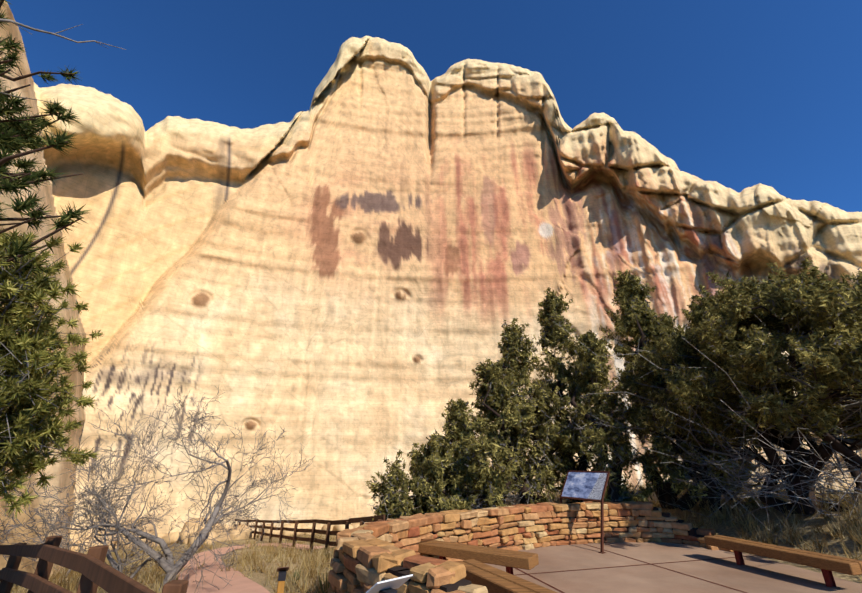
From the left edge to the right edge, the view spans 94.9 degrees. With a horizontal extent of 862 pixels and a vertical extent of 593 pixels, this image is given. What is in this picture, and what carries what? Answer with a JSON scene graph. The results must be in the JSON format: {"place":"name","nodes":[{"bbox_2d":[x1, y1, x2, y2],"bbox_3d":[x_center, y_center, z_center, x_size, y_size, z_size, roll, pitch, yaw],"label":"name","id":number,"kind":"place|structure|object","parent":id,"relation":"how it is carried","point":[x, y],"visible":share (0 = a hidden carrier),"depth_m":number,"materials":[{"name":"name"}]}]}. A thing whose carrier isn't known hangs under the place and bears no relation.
{"place":"outdoors","nodes":[
{"label":"outdoors","id":0,"kind":"place"},
{"bbox_2d":[0,228,104,519],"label":"pinyon","id":1,"kind":"object","parent":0,"point":[23,340],"depth_m":3.93,"materials":[{"name":"green plant"}]},
{"bbox_2d":[0,0,125,277],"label":"pine","id":2,"kind":"object","parent":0,"point":[11,145],"depth_m":4.69,"materials":[{"name":"green plant"}]},
{"bbox_2d":[177,543,332,592],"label":"path","id":3,"kind":"structure","parent":0,"point":[240,584],"depth_m":8.82,"materials":[{"name":"concrete"}]},
{"bbox_2d":[379,588,396,592],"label":"trail sign bracket","id":4,"kind":"object","parent":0,"point":[389,590],"visible":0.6,"depth_m":3.02,"materials":[{"name":"black metal"}]},
{"bbox_2d":[366,574,412,592],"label":"information panel","id":5,"kind":"object","parent":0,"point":[394,583],"visible":0.93,"depth_m":3.02,"materials":[{"name":"white plastic"}]},
{"bbox_2d":[0,1,861,581],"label":"cliff","id":6,"kind":"structure","parent":0,"point":[362,259],"depth_m":40.00,"materials":[{"name":"beige stone"}]},
{"bbox_2d":[6,0,861,211],"label":"sky","id":7,"kind":"structure","parent":0,"point":[740,94],"materials":[{"name":"blue"}]},
{"bbox_2d":[10,479,861,592],"bbox_3d":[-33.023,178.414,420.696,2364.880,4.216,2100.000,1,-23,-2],"label":"ground","id":8,"kind":"structure","parent":0,"point":[725,529],"depth_m":9.45,"materials":[{"name":"beige plant"}]},
{"bbox_2d":[0,536,188,592],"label":"fence","id":9,"kind":"object","parent":8,"relation":"on","point":[93,568],"visible":1,"depth_m":3.89,"materials":[{"name":"brown wood"}]},
{"bbox_2d":[0,386,314,592],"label":"dead trees","id":10,"kind":"object","parent":8,"relation":"on","point":[166,564],"visible":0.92,"depth_m":7.81,"materials":[{"name":"grey wood"}]},
{"bbox_2d":[71,517,366,553],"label":"talus","id":11,"kind":"structure","parent":8,"relation":"on","point":[174,536],"depth_m":24.67,"materials":[{"name":"beige stone"}]},
{"bbox_2d":[277,581,284,592],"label":"marker post","id":12,"kind":"object","parent":8,"relation":"on","point":[280,586],"visible":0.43,"depth_m":5.57,"materials":[{"name":"yellow wood"}]},
{"bbox_2d":[278,571,285,580],"bbox_3d":[-2.130,3.996,5.660,0.100,0.100,0.100,9,-24,-20],"label":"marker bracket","id":13,"kind":"object","parent":12,"relation":"on","point":[281,575],"visible":0.86,"depth_m":5.62,"materials":[{"name":"black metal"}]},
{"bbox_2d":[277,567,288,571],"bbox_3d":[-2.130,3.922,5.691,0.160,0.071,0.105,9,-24,-20],"label":"cap","id":14,"kind":"object","parent":13,"relation":"on","point":[282,569],"visible":0.98,"depth_m":5.67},
{"bbox_2d":[235,515,384,552],"bbox_3d":[-7.844,11.799,19.742,0.896,4.300,27.964,13,-26,-28],"label":"fence","id":15,"kind":"object","parent":8,"relation":"on","point":[328,532],"visible":0.58,"depth_m":16.02,"materials":[{"name":"brown wood"}]},
{"bbox_2d":[292,566,330,592],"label":"grass tuft","id":16,"kind":"object","parent":8,"relation":"on","point":[322,590],"visible":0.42,"depth_m":5.94,"materials":[{"name":"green plant"}]},
{"bbox_2d":[363,257,861,543],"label":"juniper","id":17,"kind":"object","parent":8,"relation":"on","point":[721,319],"depth_m":10.71,"materials":[{"name":"green plant"}]},
{"bbox_2d":[455,559,556,592],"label":"bench beams","id":18,"kind":"structure","parent":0,"point":[492,579],"depth_m":4.97,"materials":[{"name":"brown wood"}]},
{"bbox_2d":[485,542,861,592],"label":"patio","id":19,"kind":"structure","parent":0,"point":[754,574],"depth_m":6.93,"materials":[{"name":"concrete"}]},
{"bbox_2d":[434,555,512,574],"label":"bench legs","id":20,"kind":"object","parent":19,"relation":"on","point":[509,570],"visible":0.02,"depth_m":6.31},
{"bbox_2d":[418,540,538,569],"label":"bench beams","id":21,"kind":"structure","parent":20,"relation":"on","point":[511,558],"depth_m":6.49,"materials":[{"name":"brown wood"}]},
{"bbox_2d":[328,501,733,592],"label":"stone wall","id":22,"kind":"structure","parent":19,"relation":"on","point":[368,554],"depth_m":8.03,"materials":[{"name":"brown stone"}]},
{"bbox_2d":[559,470,609,553],"bbox_3d":[3.594,4.987,9.344,0.708,1.586,1.330,12,-26,-27],"label":"sign stand","id":23,"kind":"object","parent":19,"relation":"on","point":[602,521],"visible":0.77,"depth_m":9.05,"materials":[{"name":"brown metal"}]},
{"bbox_2d":[562,472,606,499],"bbox_3d":[3.708,4.569,9.589,0.377,0.555,1.176,12,-26,-27],"label":"information panel","id":24,"kind":"object","parent":23,"relation":"in","point":[588,485],"visible":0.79,"depth_m":9.55,"materials":[{"name":"plastic"}]},
{"bbox_2d":[728,549,836,587],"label":"bench legs","id":25,"kind":"object","parent":19,"relation":"on","point":[828,577],"visible":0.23,"depth_m":6.21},
{"bbox_2d":[704,535,861,575],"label":"bench beams","id":26,"kind":"structure","parent":25,"relation":"on","point":[848,566],"depth_m":6.60,"materials":[{"name":"brown wood"}]}
]}

